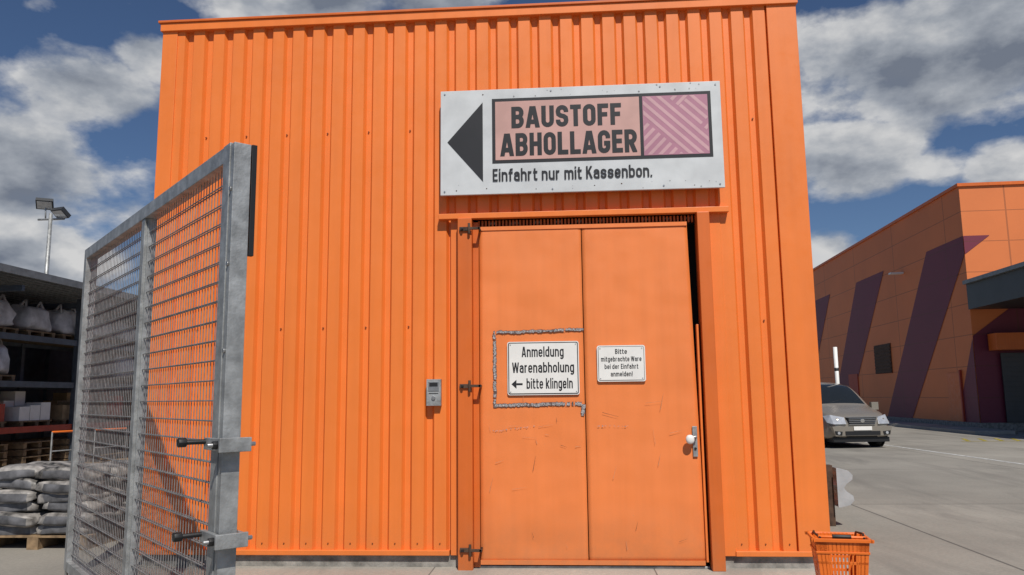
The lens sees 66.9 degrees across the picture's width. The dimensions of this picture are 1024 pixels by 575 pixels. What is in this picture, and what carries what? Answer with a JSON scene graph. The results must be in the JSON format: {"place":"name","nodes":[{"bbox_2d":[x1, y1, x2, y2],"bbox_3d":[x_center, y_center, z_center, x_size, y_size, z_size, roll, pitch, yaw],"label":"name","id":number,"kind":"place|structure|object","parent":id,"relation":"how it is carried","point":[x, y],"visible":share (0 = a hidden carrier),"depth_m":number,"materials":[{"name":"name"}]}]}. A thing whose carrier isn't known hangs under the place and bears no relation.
{"place":"outdoors","nodes":[
{"label":"outdoors","id":0,"kind":"place"},
{"bbox_2d":[93,555,870,574],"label":"concrete apron pavement","id":1,"kind":"structure","parent":0,"point":[273,570],"depth_m":6.61,"materials":[{"name":"grey concrete"}]},
{"bbox_2d":[64,142,256,574],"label":"gate leaf","id":2,"kind":"object","parent":1,"relation":"on","point":[222,538],"visible":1,"depth_m":4.86,"materials":[{"name":"metal"}]},
{"bbox_2d":[139,0,829,571],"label":"orange metal shed","id":3,"kind":"structure","parent":1,"relation":"on","point":[385,280],"depth_m":7.04,"materials":[{"name":"paint"}]},
{"bbox_2d":[426,379,441,405],"bbox_3d":[-0.699,0.941,6.949,0.130,0.235,0.065,-1,-8,4],"label":"door bell box","id":4,"kind":"object","parent":3,"relation":"attached to","point":[433,392],"visible":1,"depth_m":6.93,"materials":[{"name":"metal"}]},
{"bbox_2d":[441,81,724,195],"bbox_3d":[0.624,-1.359,7.148,2.572,1.000,0.123,-1,-8,4],"label":"warehouse pickup sign","id":5,"kind":"object","parent":3,"relation":"attached to","point":[639,137],"visible":1,"depth_m":7.09,"materials":[{"name":"metal"}]},
{"bbox_2d":[479,222,705,565],"bbox_3d":[0.682,0.909,6.896,1.940,2.995,0.064,-1,-8,4],"label":"door leaf","id":6,"kind":"structure","parent":3,"relation":"in","point":[619,283],"depth_m":6.85,"materials":[{"name":"orange paint"}]},
{"bbox_2d":[507,341,579,394],"bbox_3d":[0.278,0.719,6.915,0.640,0.475,0.017,-1,-8,4],"label":"registration sign","id":7,"kind":"object","parent":6,"relation":"attached to","point":[544,368],"visible":1,"depth_m":6.91,"materials":[{"name":"white plastic"}]},
{"bbox_2d":[597,345,645,381],"bbox_3d":[0.969,0.672,6.871,0.425,0.320,0.017,-1,-8,4],"label":"goods notice sign","id":8,"kind":"object","parent":6,"relation":"attached to","point":[617,363],"visible":1,"depth_m":6.87,"materials":[{"name":"white plastic"}]},
{"bbox_2d":[0,426,1023,574],"bbox_3d":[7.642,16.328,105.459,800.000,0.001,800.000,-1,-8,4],"label":"ground","id":9,"kind":"structure","parent":0,"point":[913,511],"depth_m":10.13,"materials":[{"name":"concrete"}]},
{"bbox_2d":[0,444,7,467],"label":"stacked timber pallet","id":10,"kind":"object","parent":9,"relation":"on","point":[3,453],"visible":0.64,"depth_m":14.99,"materials":[{"name":"brown wood"}]},
{"bbox_2d":[0,440,53,466],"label":"stacked timber pallet","id":11,"kind":"object","parent":9,"relation":"on","point":[24,451],"visible":0.53,"depth_m":15.93,"materials":[{"name":"brown wood"}]},
{"bbox_2d":[35,197,70,273],"bbox_3d":[-15.799,1.116,26.175,1.237,8.456,0.602,-1,-8,4],"label":"floodlight mast","id":12,"kind":"object","parent":9,"relation":"on","point":[59,213],"visible":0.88,"depth_m":26.64,"materials":[{"name":"metal"}]},
{"bbox_2d":[18,437,91,461],"bbox_3d":[-10.225,3.717,17.303,1.160,0.702,0.920,-1,-8,4],"label":"stacked timber pallet","id":13,"kind":"object","parent":9,"relation":"on","point":[60,443],"visible":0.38,"depth_m":16.87,"materials":[{"name":"brown wood"}]},
{"bbox_2d":[49,430,72,460],"bbox_3d":[-8.929,3.207,14.748,1.219,0.969,0.700,-3,-9,19],"label":"flatbed trolley","id":14,"kind":"object","parent":9,"relation":"on","point":[52,432],"visible":0.2,"depth_m":14.34,"materials":[{"name":"grey metal"}]},
{"bbox_2d":[0,460,127,549],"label":"sack pallet","id":15,"kind":"object","parent":9,"relation":"on","point":[34,495],"visible":0.68,"depth_m":8.04,"materials":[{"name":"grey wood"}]},
{"bbox_2d":[0,263,136,460],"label":"covered storage rack","id":16,"kind":"object","parent":9,"relation":"on","point":[41,369],"visible":0.23,"depth_m":17.39,"materials":[{"name":"metal"}]},
{"bbox_2d":[0,404,5,427],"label":"boxed goods pallet","id":17,"kind":"object","parent":16,"relation":"in","point":[2,411],"visible":1,"depth_m":15.12,"materials":[{"name":"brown wood"}]},
{"bbox_2d":[0,338,14,380],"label":"bulk bag","id":18,"kind":"object","parent":16,"relation":"on","point":[4,361],"visible":0.95,"depth_m":15.27,"materials":[{"name":"white fabric"}]},
{"bbox_2d":[0,294,18,333],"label":"bulk bag","id":19,"kind":"object","parent":16,"relation":"on","point":[7,314],"visible":0.97,"depth_m":15.34,"materials":[{"name":"white fabric"}]},
{"bbox_2d":[0,391,51,426],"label":"boxed goods pallet","id":20,"kind":"object","parent":16,"relation":"in","point":[19,411],"visible":0.93,"depth_m":15.99,"materials":[{"name":"white cardboard"}]},
{"bbox_2d":[6,299,54,337],"bbox_3d":[-10.395,0.664,16.344,1.078,0.783,0.933,-1,-8,4],"label":"bulk bag","id":21,"kind":"object","parent":16,"relation":"on","point":[31,320],"visible":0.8,"depth_m":16.10,"materials":[{"name":"white fabric"}]},
{"bbox_2d":[40,304,75,339],"bbox_3d":[-10.317,0.806,17.449,1.077,0.810,0.913,-1,-8,4],"label":"bulk bag","id":22,"kind":"object","parent":16,"relation":"on","point":[62,321],"visible":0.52,"depth_m":17.15,"materials":[{"name":"white fabric"}]},
{"bbox_2d":[43,393,89,423],"bbox_3d":[-10.290,2.716,17.448,1.050,0.686,1.000,-1,-8,4],"label":"boxed goods pallet","id":23,"kind":"object","parent":16,"relation":"in","point":[59,408],"visible":0.47,"depth_m":17.03,"materials":[{"name":"brown cardboard"}]},
{"bbox_2d":[93,316,114,344],"bbox_3d":[-10.233,1.007,18.562,1.082,0.721,0.914,-1,-8,4],"label":"bulk bag","id":24,"kind":"object","parent":16,"relation":"on","point":[102,332],"visible":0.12,"depth_m":18.51,"materials":[{"name":"white fabric"}]},
{"bbox_2d":[88,392,122,421],"bbox_3d":[-10.194,2.896,18.783,1.050,0.702,1.000,-1,-8,4],"label":"boxed goods pallet","id":25,"kind":"object","parent":16,"relation":"in","point":[106,407],"visible":0.28,"depth_m":18.71,"materials":[{"name":"white wood"}]},
{"bbox_2d":[90,350,133,383],"bbox_3d":[-10.146,2.005,19.532,1.079,0.875,0.921,-1,-8,4],"label":"bulk bag","id":26,"kind":"object","parent":16,"relation":"on","point":[92,369],"visible":0.39,"depth_m":19.19,"materials":[{"name":"white fabric"}]},
{"bbox_2d":[107,318,135,346],"bbox_3d":[-10.156,1.149,19.661,1.076,0.746,0.904,-1,-8,4],"label":"bulk bag","id":27,"kind":"object","parent":16,"relation":"on","point":[123,332],"visible":0.23,"depth_m":19.42,"materials":[{"name":"white fabric"}]},
{"bbox_2d":[121,393,131,419],"bbox_3d":[-10.098,3.083,20.116,1.050,0.703,1.000,-1,-8,4],"label":"boxed goods pallet","id":28,"kind":"object","parent":16,"relation":"in","point":[127,405],"visible":0.07,"depth_m":19.62,"materials":[{"name":"brown wood"}]},
{"bbox_2d":[85,452,124,461],"bbox_3d":[-10.126,4.120,18.606,1.160,0.267,0.920,-1,-8,4],"label":"stacked timber pallet","id":29,"kind":"object","parent":9,"relation":"on","point":[106,456],"visible":0.13,"depth_m":18.58,"materials":[{"name":"brown wood"}]},
{"bbox_2d":[86,427,127,462],"bbox_3d":[-8.552,3.353,15.812,1.219,0.969,0.700,-5,-9,31],"label":"flatbed trolley","id":30,"kind":"object","parent":9,"relation":"on","point":[111,446],"visible":0.1,"depth_m":15.67,"materials":[{"name":"grey metal"}]},
{"bbox_2d":[92,448,128,457],"bbox_3d":[-10.030,4.307,19.939,1.160,0.267,0.920,-1,-8,4],"label":"stacked timber pallet","id":31,"kind":"object","parent":9,"relation":"on","point":[116,450],"visible":0.14,"depth_m":19.61,"materials":[{"name":"brown wood"}]},
{"bbox_2d":[121,436,128,448],"bbox_3d":[-9.935,4.351,21.293,1.160,0.557,0.920,-1,-8,4],"label":"stacked timber pallet","id":32,"kind":"object","parent":9,"relation":"on","point":[123,440],"visible":0.02,"depth_m":20.91,"materials":[{"name":"brown wood"}]},
{"bbox_2d":[833,347,839,383],"bbox_3d":[10.223,3.343,24.283,0.232,2.950,0.232,-1,-8,4],"label":"barrier post","id":33,"kind":"object","parent":9,"relation":"on","point":[836,368],"visible":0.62,"depth_m":24.36,"materials":[{"name":"white plastic"}]},
{"bbox_2d":[805,530,873,574],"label":"shopping basket","id":34,"kind":"object","parent":9,"relation":"on","point":[826,547],"visible":1,"depth_m":5.22,"materials":[{"name":"orange plastic"}]},
{"bbox_2d":[826,464,853,525],"bbox_3d":[3.910,2.740,11.406,0.310,0.680,5.305,-1,-8,4],"label":"crash guard rail","id":35,"kind":"object","parent":9,"relation":"on","point":[839,495],"visible":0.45,"depth_m":8.84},
{"bbox_2d":[820,382,891,445],"bbox_3d":[9.419,3.842,23.729,2.340,1.919,4.908,0,-8,-5],"label":"parked car","id":36,"kind":"object","parent":9,"relation":"on","point":[849,414],"visible":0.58,"depth_m":21.48,"materials":[{"name":"silver metal"}]},
{"bbox_2d":[866,442,1022,463],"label":"parking line marking","id":37,"kind":"object","parent":9,"relation":"on","point":[956,454],"visible":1,"depth_m":18.45,"materials":[{"name":"white paint"}]},
{"bbox_2d":[888,420,1017,434],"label":"curb","id":38,"kind":"structure","parent":9,"relation":"on","point":[960,429],"depth_m":30.24,"materials":[{"name":"concrete"}]},
{"bbox_2d":[963,438,1020,440],"bbox_3d":[15.271,4.783,24.349,2.900,0.001,1.550,-1,-8,4],"label":"yellow hatch marking","id":39,"kind":"object","parent":9,"relation":"on","point":[993,438],"visible":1,"depth_m":24.45,"materials":[{"name":"paint"}]},
{"bbox_2d":[0,0,1023,294],"label":"sky","id":40,"kind":"structure","parent":0,"point":[905,102],"materials":[{"name":"blue"}]},
{"bbox_2d":[813,181,1023,430],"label":"orange store building","id":41,"kind":"structure","parent":0,"point":[919,313],"depth_m":33.81,"materials":[{"name":"paint"}]}
]}

